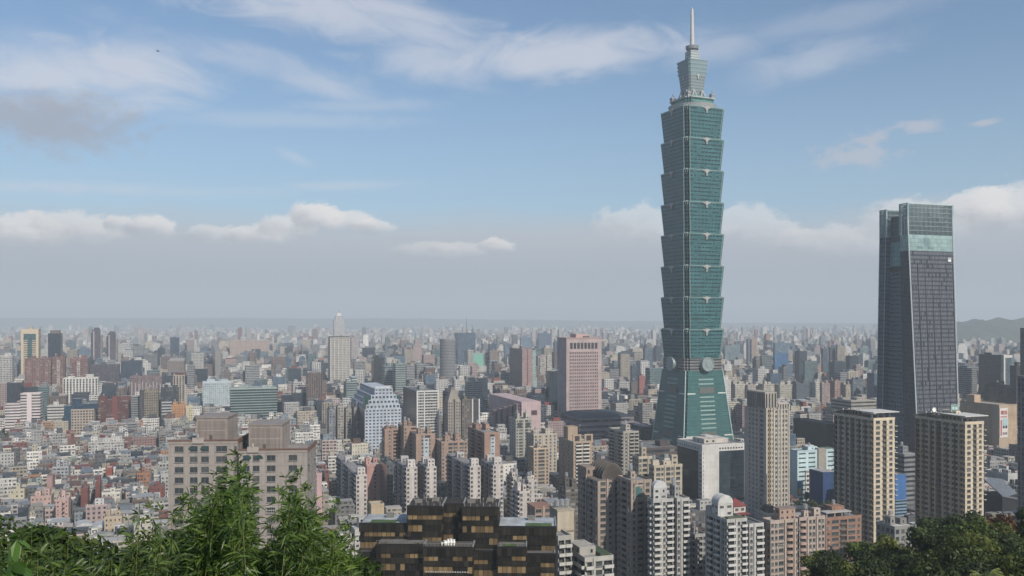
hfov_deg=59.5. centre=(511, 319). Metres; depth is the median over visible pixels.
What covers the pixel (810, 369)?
office tower
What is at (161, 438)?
house
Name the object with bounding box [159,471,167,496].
apartment block
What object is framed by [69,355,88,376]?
apartment block
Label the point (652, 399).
apartment block
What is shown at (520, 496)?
apartment block
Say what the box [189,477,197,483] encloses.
window
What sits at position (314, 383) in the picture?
office tower
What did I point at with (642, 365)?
office tower
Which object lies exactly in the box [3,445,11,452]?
house
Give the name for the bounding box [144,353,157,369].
office tower
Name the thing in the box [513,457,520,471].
house
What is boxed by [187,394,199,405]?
office tower
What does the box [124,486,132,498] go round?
house
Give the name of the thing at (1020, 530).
broadleaf tree
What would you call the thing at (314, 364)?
office tower
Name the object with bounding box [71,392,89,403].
office tower
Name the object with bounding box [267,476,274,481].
window
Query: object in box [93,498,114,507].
house
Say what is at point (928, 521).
broadleaf tree
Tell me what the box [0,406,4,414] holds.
apartment block
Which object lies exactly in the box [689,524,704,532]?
house
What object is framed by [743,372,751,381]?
office tower
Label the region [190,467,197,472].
window
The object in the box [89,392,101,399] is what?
apartment block
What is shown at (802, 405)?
apartment block
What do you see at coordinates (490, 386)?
apartment block
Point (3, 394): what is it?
office tower
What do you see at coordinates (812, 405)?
apartment block
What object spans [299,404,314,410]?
apartment block
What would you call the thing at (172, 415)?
apartment block
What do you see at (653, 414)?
apartment block
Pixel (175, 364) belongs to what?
apartment block
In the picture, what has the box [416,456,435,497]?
apartment block
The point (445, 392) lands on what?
office tower
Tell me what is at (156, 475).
house
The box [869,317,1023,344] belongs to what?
hills
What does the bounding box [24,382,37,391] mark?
office tower
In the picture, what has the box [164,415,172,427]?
apartment block
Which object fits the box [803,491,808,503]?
street tree
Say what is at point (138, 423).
apartment block
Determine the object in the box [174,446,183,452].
window
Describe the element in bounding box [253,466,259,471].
window
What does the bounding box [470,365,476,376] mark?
office tower
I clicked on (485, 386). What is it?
office tower
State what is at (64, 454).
house
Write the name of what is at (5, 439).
house
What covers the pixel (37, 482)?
house
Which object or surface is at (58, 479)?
house
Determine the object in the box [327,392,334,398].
apartment block
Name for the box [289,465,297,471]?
window
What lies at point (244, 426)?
apartment block
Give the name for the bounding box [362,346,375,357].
office tower
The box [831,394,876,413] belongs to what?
building
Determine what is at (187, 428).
office tower
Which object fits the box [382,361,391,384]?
office tower
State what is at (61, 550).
leafy bush
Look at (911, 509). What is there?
house
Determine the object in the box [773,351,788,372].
office tower
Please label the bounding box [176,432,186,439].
apartment block
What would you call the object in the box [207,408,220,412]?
apartment block
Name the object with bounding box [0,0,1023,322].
sky
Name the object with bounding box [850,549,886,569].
broadleaf tree
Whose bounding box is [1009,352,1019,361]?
office tower
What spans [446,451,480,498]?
apartment block
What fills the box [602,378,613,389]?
office tower
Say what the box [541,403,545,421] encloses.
apartment block
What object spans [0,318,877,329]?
mountains
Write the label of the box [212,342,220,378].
office tower
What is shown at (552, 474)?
house
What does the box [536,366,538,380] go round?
office tower
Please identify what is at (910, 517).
house
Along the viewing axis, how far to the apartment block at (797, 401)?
1301.21 m
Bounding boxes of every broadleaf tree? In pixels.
[799,550,828,575]
[807,549,845,575]
[826,560,863,575]
[842,540,876,563]
[845,559,896,575]
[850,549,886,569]
[861,533,918,557]
[878,550,919,575]
[890,568,904,575]
[899,561,959,575]
[902,524,944,554]
[904,545,949,574]
[916,516,946,535]
[931,532,998,572]
[934,515,1001,543]
[940,510,983,528]
[942,531,1001,558]
[944,560,994,575]
[971,554,1001,570]
[977,521,1023,543]
[981,511,1022,535]
[990,553,1023,575]
[995,532,1023,555]
[1004,555,1023,575]
[1013,507,1023,531]
[1016,526,1023,538]
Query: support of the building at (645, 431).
on the ground
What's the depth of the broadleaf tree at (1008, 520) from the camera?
197.44 m
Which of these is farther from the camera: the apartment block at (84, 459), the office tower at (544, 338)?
the office tower at (544, 338)
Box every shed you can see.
[74,519,91,532]
[92,521,103,531]
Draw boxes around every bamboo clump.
[0,523,73,575]
[44,527,125,575]
[106,500,194,575]
[163,476,231,575]
[192,449,270,575]
[258,465,328,575]
[300,494,368,575]
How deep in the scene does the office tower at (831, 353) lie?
2062.18 m
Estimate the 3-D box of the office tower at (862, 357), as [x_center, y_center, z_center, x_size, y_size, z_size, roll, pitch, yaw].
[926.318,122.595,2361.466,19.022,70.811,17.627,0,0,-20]
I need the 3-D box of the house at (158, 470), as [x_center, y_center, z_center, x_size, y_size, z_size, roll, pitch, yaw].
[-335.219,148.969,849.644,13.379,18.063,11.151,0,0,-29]
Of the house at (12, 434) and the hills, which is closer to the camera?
the house at (12, 434)
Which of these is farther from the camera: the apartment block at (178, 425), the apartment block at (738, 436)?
the apartment block at (178, 425)
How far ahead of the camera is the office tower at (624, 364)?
1871.44 m
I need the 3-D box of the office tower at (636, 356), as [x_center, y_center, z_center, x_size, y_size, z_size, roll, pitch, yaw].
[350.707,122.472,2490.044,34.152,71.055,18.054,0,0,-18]
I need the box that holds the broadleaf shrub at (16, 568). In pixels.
[0,533,32,575]
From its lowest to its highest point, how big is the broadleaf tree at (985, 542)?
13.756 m
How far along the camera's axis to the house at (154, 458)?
923.31 m
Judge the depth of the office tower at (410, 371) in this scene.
1817.05 m
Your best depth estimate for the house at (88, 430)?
1133.84 m
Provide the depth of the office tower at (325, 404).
1123.28 m
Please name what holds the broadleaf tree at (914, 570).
on the ground
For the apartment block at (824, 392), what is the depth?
1563.01 m
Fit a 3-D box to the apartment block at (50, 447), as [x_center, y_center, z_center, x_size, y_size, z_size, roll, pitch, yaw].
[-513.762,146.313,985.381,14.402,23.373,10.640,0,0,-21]
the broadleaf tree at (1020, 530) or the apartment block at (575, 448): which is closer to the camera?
the broadleaf tree at (1020, 530)
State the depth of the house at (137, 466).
855.51 m
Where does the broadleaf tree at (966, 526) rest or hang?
on the ground
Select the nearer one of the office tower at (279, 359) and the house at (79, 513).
the house at (79, 513)
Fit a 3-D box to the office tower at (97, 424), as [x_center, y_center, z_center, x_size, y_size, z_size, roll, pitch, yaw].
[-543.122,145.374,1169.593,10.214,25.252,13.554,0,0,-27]
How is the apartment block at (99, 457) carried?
on the ground
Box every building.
[47,399,65,420]
[63,374,98,402]
[64,398,98,434]
[90,361,119,382]
[121,357,142,381]
[230,339,268,356]
[357,495,555,575]
[368,500,383,513]
[464,348,482,365]
[489,393,540,433]
[549,498,574,539]
[558,472,577,539]
[628,423,652,439]
[639,439,676,459]
[677,434,743,502]
[790,443,833,500]
[793,418,833,447]
[809,468,833,504]
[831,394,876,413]
[876,510,916,552]
[895,472,906,516]
[984,463,1017,482]
[984,476,1017,515]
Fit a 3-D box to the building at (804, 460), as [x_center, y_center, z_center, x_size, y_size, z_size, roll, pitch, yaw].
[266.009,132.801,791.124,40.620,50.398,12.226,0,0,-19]
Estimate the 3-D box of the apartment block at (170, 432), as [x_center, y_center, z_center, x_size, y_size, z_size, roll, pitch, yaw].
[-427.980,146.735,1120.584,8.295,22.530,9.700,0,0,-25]
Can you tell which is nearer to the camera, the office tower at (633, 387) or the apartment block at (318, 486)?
the apartment block at (318, 486)
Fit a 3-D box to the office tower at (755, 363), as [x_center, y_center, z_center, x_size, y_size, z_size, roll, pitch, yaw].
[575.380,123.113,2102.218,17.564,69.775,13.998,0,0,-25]
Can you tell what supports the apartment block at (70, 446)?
on the ground
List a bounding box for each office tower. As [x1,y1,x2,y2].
[0,347,10,354]
[0,381,6,409]
[7,382,23,402]
[18,501,29,521]
[21,325,40,373]
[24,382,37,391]
[38,382,49,418]
[48,330,62,357]
[48,392,67,404]
[67,349,78,366]
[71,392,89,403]
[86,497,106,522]
[91,328,102,361]
[91,422,99,426]
[102,382,117,398]
[106,331,117,359]
[117,426,122,438]
[118,343,130,353]
[123,349,133,359]
[128,421,136,430]
[131,344,142,355]
[131,395,139,419]
[131,447,142,457]
[140,458,150,469]
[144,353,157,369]
[147,368,159,375]
[158,346,164,365]
[159,458,167,469]
[161,354,172,369]
[161,383,178,426]
[170,337,178,357]
[173,373,184,403]
[183,424,195,434]
[186,339,193,350]
[187,361,194,388]
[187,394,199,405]
[191,352,203,368]
[195,367,207,381]
[203,377,230,405]
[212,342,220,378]
[224,358,235,363]
[224,367,229,379]
[230,383,276,416]
[245,361,259,384]
[249,351,256,364]
[257,375,266,384]
[271,354,284,370]
[272,374,284,385]
[288,366,300,381]
[291,389,305,405]
[292,379,301,392]
[306,369,322,405]
[307,351,315,368]
[310,359,320,371]
[313,397,329,420]
[316,449,320,461]
[321,400,333,427]
[328,336,349,382]
[333,311,344,335]
[343,376,356,401]
[350,336,357,361]
[351,382,400,451]
[353,359,364,380]
[354,368,363,382]
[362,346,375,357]
[371,354,383,383]
[380,453,394,505]
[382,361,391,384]
[390,355,404,362]
[392,359,405,392]
[400,400,402,422]
[403,383,438,437]
[404,347,412,362]
[406,363,414,379]
[412,345,421,361]
[415,364,429,378]
[422,353,434,366]
[423,366,434,373]
[423,372,434,388]
[424,382,433,388]
[435,377,447,394]
[440,339,455,378]
[443,385,447,432]
[444,387,460,433]
[452,376,461,388]
[454,318,475,364]
[458,362,468,376]
[459,393,471,438]
[465,377,482,405]
[468,397,479,422]
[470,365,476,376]
[476,377,487,399]
[488,342,496,353]
[489,349,498,359]
[496,370,508,384]
[497,385,512,392]
[504,342,508,357]
[513,387,525,395]
[520,335,531,348]
[531,387,545,396]
[532,346,540,355]
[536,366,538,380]
[538,332,551,347]
[539,356,544,378]
[541,345,552,355]
[545,417,563,439]
[546,352,551,370]
[546,370,556,410]
[552,351,556,367]
[557,334,601,417]
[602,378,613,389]
[607,367,618,380]
[616,380,630,390]
[618,353,629,380]
[623,394,640,409]
[630,362,637,381]
[630,378,637,394]
[631,352,642,360]
[637,360,648,381]
[638,372,644,393]
[643,345,652,367]
[645,366,661,385]
[723,343,739,360]
[730,357,742,364]
[736,401,746,431]
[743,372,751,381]
[746,337,749,361]
[750,337,756,361]
[752,358,759,368]
[752,367,765,382]
[760,352,771,368]
[766,370,781,383]
[773,340,788,352]
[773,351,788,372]
[779,364,787,381]
[795,348,806,381]
[803,358,817,382]
[821,345,827,372]
[828,344,834,369]
[829,360,844,379]
[834,372,847,383]
[836,343,844,361]
[842,369,859,378]
[846,354,857,369]
[858,353,868,366]
[864,360,875,369]
[867,370,876,397]
[895,442,914,505]
[958,365,976,397]
[978,350,1012,400]
[981,349,993,354]
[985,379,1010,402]
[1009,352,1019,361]
[1010,360,1019,412]
[1017,375,1023,508]
[1020,328,1023,375]
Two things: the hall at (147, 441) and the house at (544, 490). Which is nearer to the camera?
the house at (544, 490)
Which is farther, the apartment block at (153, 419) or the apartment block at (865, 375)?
the apartment block at (865, 375)
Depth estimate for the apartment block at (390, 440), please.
822.48 m
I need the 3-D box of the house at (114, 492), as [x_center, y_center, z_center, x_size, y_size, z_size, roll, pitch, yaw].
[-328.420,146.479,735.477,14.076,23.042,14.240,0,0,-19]
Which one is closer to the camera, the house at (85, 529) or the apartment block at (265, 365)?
the house at (85, 529)
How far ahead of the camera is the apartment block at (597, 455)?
882.98 m
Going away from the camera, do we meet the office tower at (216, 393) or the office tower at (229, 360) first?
the office tower at (216, 393)
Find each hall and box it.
[133,436,155,446]
[560,409,639,439]
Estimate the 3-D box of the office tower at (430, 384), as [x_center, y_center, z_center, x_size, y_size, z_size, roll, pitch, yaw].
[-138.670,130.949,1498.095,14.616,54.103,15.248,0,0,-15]
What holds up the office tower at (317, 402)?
on the ground
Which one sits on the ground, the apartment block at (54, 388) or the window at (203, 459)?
the apartment block at (54, 388)
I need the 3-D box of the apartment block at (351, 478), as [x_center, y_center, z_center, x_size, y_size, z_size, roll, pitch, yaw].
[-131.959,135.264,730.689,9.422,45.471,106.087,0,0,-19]
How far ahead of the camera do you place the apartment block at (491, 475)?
682.76 m
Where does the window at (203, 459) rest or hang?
in the apartment block at (199, 456)
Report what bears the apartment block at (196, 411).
on the ground
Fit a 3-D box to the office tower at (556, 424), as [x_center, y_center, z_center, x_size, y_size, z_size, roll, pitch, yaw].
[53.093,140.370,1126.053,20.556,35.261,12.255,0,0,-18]
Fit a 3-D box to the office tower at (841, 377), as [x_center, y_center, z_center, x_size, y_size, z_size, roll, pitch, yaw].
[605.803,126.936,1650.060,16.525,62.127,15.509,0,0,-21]
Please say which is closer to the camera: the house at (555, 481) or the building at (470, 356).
the house at (555, 481)
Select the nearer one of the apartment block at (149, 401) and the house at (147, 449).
the house at (147, 449)
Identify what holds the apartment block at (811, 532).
on the ground
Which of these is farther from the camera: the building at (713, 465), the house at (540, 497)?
the building at (713, 465)
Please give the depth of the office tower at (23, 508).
646.28 m
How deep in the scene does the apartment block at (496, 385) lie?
1585.84 m
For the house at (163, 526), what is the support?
on the ground
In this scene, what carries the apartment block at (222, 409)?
on the ground
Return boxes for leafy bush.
[0,514,67,566]
[19,526,117,575]
[60,541,164,575]
[130,530,182,575]
[254,545,278,575]
[327,551,385,575]
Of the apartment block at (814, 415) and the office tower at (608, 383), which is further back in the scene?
the office tower at (608, 383)
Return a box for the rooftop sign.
[951,405,957,412]
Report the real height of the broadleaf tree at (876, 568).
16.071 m
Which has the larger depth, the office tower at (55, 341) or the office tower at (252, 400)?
the office tower at (55, 341)
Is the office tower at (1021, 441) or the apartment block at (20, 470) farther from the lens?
the apartment block at (20, 470)
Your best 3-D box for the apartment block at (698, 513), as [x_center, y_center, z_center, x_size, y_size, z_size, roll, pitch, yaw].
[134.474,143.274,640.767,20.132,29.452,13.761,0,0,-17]
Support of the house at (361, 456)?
on the ground
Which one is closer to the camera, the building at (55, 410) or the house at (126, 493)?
the house at (126, 493)
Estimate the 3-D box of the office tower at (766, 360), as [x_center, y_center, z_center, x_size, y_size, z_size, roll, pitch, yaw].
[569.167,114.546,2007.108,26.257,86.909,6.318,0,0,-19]
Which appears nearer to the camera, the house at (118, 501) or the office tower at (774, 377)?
the house at (118, 501)
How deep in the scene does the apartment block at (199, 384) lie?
1668.97 m
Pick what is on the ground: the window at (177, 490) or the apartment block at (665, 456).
the apartment block at (665, 456)
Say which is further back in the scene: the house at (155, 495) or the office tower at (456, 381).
the office tower at (456, 381)
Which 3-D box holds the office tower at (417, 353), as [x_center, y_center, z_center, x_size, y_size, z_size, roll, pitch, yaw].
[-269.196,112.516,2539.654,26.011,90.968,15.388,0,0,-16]
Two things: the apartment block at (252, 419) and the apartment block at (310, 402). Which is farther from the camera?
the apartment block at (310, 402)
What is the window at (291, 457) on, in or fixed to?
in the apartment block at (270, 453)
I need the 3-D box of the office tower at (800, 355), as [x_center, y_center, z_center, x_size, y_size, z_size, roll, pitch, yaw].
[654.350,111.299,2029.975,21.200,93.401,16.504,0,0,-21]
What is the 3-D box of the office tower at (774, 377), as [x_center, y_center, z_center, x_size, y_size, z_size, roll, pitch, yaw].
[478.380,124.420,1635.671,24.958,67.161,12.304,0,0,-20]
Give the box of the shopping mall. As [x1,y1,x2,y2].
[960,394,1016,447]
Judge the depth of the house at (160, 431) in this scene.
1129.96 m
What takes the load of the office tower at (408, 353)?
on the ground
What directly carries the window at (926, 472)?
in the apartment block at (949, 462)
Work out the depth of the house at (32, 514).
661.68 m
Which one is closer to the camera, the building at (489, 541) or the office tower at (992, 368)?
the building at (489, 541)
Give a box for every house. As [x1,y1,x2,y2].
[0,415,4,429]
[0,505,11,517]
[1,438,11,441]
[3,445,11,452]
[4,513,17,523]
[5,521,29,535]
[8,429,22,437]
[9,432,22,440]
[9,479,27,498]
[13,434,26,440]
[20,451,26,460]
[21,474,28,481]
[21,479,26,485]
[27,477,44,496]
[27,483,42,496]
[28,440,41,444]
[29,469,40,477]
[30,503,44,524]
[30,510,35,518]
[30,518,43,525]
[31,487,53,505]
[40,469,50,482]
[41,446,48,453]
[44,504,55,524]
[46,518,69,528]
[52,483,73,491]
[54,490,59,503]
[55,451,71,459]
[55,474,61,483]
[67,475,77,480]
[67,480,82,490]
[67,526,88,539]
[68,455,77,464]
[70,491,77,499]
[71,495,80,513]
[74,464,89,474]
[74,506,85,525]
[75,440,87,446]
[75,446,82,453]
[75,450,87,455]
[78,474,93,484]
[79,483,90,503]
[80,437,89,441]
[80,469,93,474]
[83,428,93,432]
[84,453,93,459]
[91,467,101,477]
[92,485,110,503]
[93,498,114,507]
[93,529,110,537]
[94,478,106,488]
[99,463,109,476]
[102,484,121,502]
[104,505,122,531]
[105,465,113,476]
[105,482,124,499]
[106,457,117,466]
[108,478,118,482]
[111,504,117,511]
[114,475,128,479]
[114,525,132,541]
[115,464,131,476]
[116,483,122,499]
[116,499,129,508]
[117,460,132,466]
[118,503,132,509]
[119,505,134,512]
[120,450,130,460]
[120,478,134,487]
[121,509,133,526]
[122,467,139,481]
[123,430,133,444]
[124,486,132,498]
[125,481,142,492]
[127,458,142,466]
[127,485,141,492]
[129,490,138,498]
[130,492,153,508]
[134,432,141,436]
[134,464,139,469]
[137,427,144,432]
[137,464,150,484]
[141,446,155,453]
[143,481,152,492]
[144,455,158,462]
[148,497,167,519]
[148,510,157,520]
[149,429,156,445]
[149,478,164,496]
[150,451,158,454]
[151,461,158,467]
[151,467,164,480]
[152,493,164,497]
[153,469,167,481]
[156,519,167,537]
[157,429,164,444]
[158,433,165,446]
[159,454,167,460]
[186,431,195,435]
[329,474,335,480]
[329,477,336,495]
[337,450,351,455]
[344,443,349,451]
[357,452,373,461]
[373,447,379,455]
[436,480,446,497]
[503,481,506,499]
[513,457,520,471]
[513,457,524,466]
[518,471,526,478]
[537,487,552,495]
[537,493,549,501]
[542,484,555,492]
[543,498,557,505]
[547,492,557,497]
[549,472,558,484]
[553,475,558,489]
[593,450,608,455]
[601,441,608,448]
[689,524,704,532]
[790,495,798,505]
[794,503,810,512]
[904,514,914,521]
[907,506,914,512]
[984,487,994,491]
[985,512,998,517]
[996,511,1014,514]
[1008,479,1017,488]
[1009,466,1017,472]
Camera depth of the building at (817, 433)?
981.60 m
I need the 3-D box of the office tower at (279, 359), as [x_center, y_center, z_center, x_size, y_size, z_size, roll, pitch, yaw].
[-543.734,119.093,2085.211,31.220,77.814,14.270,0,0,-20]
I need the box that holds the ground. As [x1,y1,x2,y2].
[0,423,807,526]
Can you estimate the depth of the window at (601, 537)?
474.18 m
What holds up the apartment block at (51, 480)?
on the ground
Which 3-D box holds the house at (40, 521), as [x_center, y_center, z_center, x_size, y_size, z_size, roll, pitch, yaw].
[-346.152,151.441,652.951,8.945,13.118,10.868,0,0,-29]
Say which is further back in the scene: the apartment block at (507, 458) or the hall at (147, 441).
the hall at (147, 441)
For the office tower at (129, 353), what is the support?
on the ground
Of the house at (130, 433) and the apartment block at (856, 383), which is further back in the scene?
the apartment block at (856, 383)
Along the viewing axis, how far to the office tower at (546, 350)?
2581.00 m
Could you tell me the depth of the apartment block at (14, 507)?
669.11 m
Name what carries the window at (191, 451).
in the apartment block at (199, 456)
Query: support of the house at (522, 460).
on the ground
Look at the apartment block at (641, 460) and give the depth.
582.00 m
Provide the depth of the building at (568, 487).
592.50 m
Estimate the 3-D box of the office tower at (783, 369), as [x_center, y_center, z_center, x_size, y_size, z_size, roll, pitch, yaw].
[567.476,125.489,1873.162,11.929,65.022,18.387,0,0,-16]
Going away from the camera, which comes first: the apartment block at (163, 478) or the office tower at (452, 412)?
the apartment block at (163, 478)
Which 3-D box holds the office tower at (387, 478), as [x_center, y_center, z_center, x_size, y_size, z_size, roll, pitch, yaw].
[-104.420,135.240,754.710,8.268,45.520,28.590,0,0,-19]
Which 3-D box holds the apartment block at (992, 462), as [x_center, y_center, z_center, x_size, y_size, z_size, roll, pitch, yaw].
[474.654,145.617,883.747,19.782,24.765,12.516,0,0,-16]
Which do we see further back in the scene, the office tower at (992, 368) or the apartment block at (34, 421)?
the office tower at (992, 368)
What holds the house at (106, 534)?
on the ground
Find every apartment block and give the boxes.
[0,353,13,382]
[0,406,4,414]
[0,452,13,466]
[0,472,17,498]
[5,392,42,432]
[7,501,18,515]
[8,463,26,478]
[12,438,27,450]
[12,447,19,465]
[14,419,23,428]
[23,421,31,431]
[25,354,51,385]
[27,444,41,471]
[29,419,37,425]
[31,425,42,440]
[38,442,52,454]
[38,459,54,469]
[42,454,56,462]
[43,419,54,431]
[47,470,54,491]
[50,428,65,448]
[52,353,65,392]
[52,386,57,391]
[52,456,70,483]
[54,420,68,432]
[55,486,70,522]
[58,438,67,452]
[59,440,74,454]
[60,483,69,494]
[66,429,74,444]
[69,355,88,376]
[79,454,93,468]
[80,478,89,506]
[87,400,97,420]
[88,433,124,453]
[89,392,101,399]
[92,426,99,437]
[94,450,105,468]
[95,472,101,497]
[98,394,130,423]
[107,420,118,432]
[108,450,120,460]
[118,386,124,395]
[123,432,131,449]
[130,373,161,394]
[135,418,140,427]
[140,386,158,419]
[142,414,159,427]
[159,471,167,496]
[161,448,167,454]
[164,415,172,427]
[165,413,180,422]
[165,434,175,445]
[166,428,173,436]
[167,412,248,536]
[168,355,185,374]
[171,399,185,417]
[172,420,182,431]
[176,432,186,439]
[177,415,187,423]
[186,385,194,394]
[186,401,192,420]
[191,391,201,403]
[191,402,201,414]
[193,408,199,420]
[197,382,202,388]
[203,404,215,413]
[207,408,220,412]
[216,408,229,411]
[234,379,244,386]
[237,419,316,549]
[238,414,244,423]
[240,422,250,429]
[245,415,261,423]
[261,363,270,367]
[262,370,270,376]
[277,384,286,390]
[278,414,295,424]
[283,401,298,417]
[295,426,312,443]
[296,407,316,426]
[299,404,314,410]
[307,398,316,405]
[309,419,319,440]
[310,413,317,423]
[316,468,321,521]
[318,423,326,436]
[321,434,336,463]
[326,451,336,473]
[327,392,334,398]
[327,402,334,438]
[335,455,366,515]
[336,400,343,438]
[337,438,341,453]
[344,403,350,441]
[350,438,367,456]
[352,401,357,437]
[362,454,379,501]
[382,421,397,460]
[394,455,416,512]
[398,417,415,458]
[410,424,434,489]
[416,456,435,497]
[435,430,466,480]
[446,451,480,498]
[457,390,464,397]
[468,420,499,465]
[480,454,502,517]
[488,381,493,392]
[491,377,504,384]
[492,383,508,392]
[500,433,508,443]
[500,443,507,454]
[501,461,515,483]
[503,455,516,467]
[506,465,521,516]
[509,344,535,386]
[509,410,531,457]
[511,477,529,516]
[523,471,536,501]
[526,425,556,471]
[527,501,551,516]
[528,440,548,484]
[531,394,544,401]
[539,375,543,382]
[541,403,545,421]
[542,402,553,416]
[556,529,571,575]
[559,425,592,484]
[572,536,613,575]
[577,458,622,575]
[593,439,604,450]
[593,453,601,461]
[608,420,638,474]
[610,401,628,413]
[613,391,622,402]
[617,465,651,575]
[619,394,628,402]
[632,442,651,477]
[635,393,647,402]
[638,399,651,422]
[643,386,658,396]
[645,396,657,406]
[645,419,653,424]
[647,480,673,575]
[649,454,682,493]
[652,407,655,418]
[656,453,669,462]
[667,478,689,575]
[689,498,711,524]
[689,521,704,575]
[705,493,747,575]
[728,400,738,409]
[729,406,734,422]
[731,379,744,397]
[732,498,764,575]
[733,374,741,380]
[733,434,743,438]
[744,380,755,397]
[744,390,789,519]
[756,504,774,521]
[758,380,773,391]
[762,505,797,575]
[774,380,792,400]
[790,402,799,409]
[790,406,802,415]
[791,380,808,399]
[793,411,806,417]
[795,399,810,405]
[795,504,824,575]
[797,401,810,410]
[802,407,822,419]
[806,412,820,419]
[808,403,820,410]
[808,499,861,562]
[809,379,819,401]
[820,380,829,405]
[821,373,826,381]
[826,410,835,421]
[827,406,830,413]
[828,377,839,401]
[832,408,898,546]
[840,381,850,396]
[846,376,862,396]
[863,371,870,378]
[913,409,987,548]
[984,456,1005,468]
[994,445,1008,456]
[1008,459,1017,465]
[1009,440,1017,460]
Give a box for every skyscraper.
[643,8,733,444]
[876,203,958,451]
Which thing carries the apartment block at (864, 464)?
on the ground
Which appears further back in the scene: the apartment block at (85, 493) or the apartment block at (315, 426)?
the apartment block at (315, 426)
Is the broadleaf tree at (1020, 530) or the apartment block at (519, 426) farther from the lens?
the apartment block at (519, 426)
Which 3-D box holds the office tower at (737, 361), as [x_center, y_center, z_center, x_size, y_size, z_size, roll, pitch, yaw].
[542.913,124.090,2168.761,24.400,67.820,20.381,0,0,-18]
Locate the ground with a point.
(2, 434)
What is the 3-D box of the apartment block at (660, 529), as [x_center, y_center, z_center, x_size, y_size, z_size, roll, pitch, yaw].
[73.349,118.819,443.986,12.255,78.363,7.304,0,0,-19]
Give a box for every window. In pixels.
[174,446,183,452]
[174,467,183,473]
[174,478,183,483]
[174,498,181,504]
[175,457,182,462]
[175,488,182,493]
[189,446,197,452]
[189,457,197,462]
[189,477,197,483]
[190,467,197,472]
[200,446,208,452]
[200,456,208,462]
[201,467,208,472]
[201,477,208,483]
[215,456,226,462]
[216,446,226,451]
[252,455,259,461]
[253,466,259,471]
[253,476,258,482]
[266,455,275,461]
[266,466,275,471]
[266,486,275,492]
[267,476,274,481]
[267,497,273,502]
[267,507,274,513]
[267,517,275,523]
[289,455,296,460]
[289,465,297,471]
[510,449,525,457]
[578,527,616,572]
[596,570,601,575]
[604,560,610,564]
[604,569,610,573]
[636,487,642,497]
[749,458,787,516]
[836,466,892,540]
[917,469,981,548]
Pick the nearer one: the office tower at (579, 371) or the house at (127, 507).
the house at (127, 507)
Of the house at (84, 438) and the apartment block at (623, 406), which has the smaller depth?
the house at (84, 438)
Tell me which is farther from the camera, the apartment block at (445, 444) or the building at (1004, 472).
the building at (1004, 472)
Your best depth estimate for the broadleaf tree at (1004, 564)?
123.11 m
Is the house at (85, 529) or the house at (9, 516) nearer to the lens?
the house at (85, 529)
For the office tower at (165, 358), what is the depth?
2190.51 m
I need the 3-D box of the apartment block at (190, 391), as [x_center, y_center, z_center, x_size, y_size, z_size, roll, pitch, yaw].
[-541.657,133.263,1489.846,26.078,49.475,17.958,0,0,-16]
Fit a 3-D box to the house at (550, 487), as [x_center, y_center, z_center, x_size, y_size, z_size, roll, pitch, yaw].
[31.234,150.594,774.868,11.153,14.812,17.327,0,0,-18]
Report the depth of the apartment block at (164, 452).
925.29 m
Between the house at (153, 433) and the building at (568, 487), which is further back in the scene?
the house at (153, 433)
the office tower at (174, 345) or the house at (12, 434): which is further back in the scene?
the office tower at (174, 345)
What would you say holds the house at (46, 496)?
on the ground
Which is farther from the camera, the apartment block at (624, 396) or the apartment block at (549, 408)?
the apartment block at (624, 396)
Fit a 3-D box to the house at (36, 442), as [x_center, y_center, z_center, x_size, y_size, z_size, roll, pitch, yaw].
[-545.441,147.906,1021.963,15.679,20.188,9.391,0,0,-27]
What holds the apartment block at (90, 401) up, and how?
on the ground
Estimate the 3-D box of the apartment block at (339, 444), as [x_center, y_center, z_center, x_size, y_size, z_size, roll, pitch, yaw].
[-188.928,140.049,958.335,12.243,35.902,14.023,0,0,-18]
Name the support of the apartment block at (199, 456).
on the ground
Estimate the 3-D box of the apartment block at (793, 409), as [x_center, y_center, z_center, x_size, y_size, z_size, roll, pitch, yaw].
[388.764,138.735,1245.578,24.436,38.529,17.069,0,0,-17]
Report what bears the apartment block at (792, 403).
on the ground
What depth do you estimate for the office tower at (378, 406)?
1007.27 m
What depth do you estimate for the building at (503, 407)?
1151.95 m
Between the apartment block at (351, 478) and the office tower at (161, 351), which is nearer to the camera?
the apartment block at (351, 478)
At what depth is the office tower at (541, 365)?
1901.97 m
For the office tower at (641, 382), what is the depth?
1501.91 m
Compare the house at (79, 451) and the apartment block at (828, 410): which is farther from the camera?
the apartment block at (828, 410)
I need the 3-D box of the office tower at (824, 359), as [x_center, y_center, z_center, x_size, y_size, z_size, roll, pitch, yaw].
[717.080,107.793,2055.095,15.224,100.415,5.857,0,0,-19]
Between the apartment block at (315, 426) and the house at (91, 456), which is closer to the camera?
the house at (91, 456)
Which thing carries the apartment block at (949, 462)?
on the ground
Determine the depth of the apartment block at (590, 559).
324.18 m
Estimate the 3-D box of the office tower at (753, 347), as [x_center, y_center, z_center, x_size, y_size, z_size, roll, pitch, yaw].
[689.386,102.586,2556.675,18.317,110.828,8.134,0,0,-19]
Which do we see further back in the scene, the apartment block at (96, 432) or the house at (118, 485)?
the apartment block at (96, 432)
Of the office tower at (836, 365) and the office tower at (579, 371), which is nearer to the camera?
the office tower at (579, 371)
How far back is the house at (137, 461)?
885.89 m
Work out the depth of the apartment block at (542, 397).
1351.56 m
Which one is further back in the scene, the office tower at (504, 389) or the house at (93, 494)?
the office tower at (504, 389)
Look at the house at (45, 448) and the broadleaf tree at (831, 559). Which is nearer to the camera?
the broadleaf tree at (831, 559)
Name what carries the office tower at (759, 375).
on the ground
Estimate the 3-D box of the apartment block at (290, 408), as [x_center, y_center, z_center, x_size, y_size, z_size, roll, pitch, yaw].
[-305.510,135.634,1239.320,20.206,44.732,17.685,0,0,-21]
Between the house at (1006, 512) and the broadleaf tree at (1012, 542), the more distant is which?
the house at (1006, 512)
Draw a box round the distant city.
[0,324,1019,558]

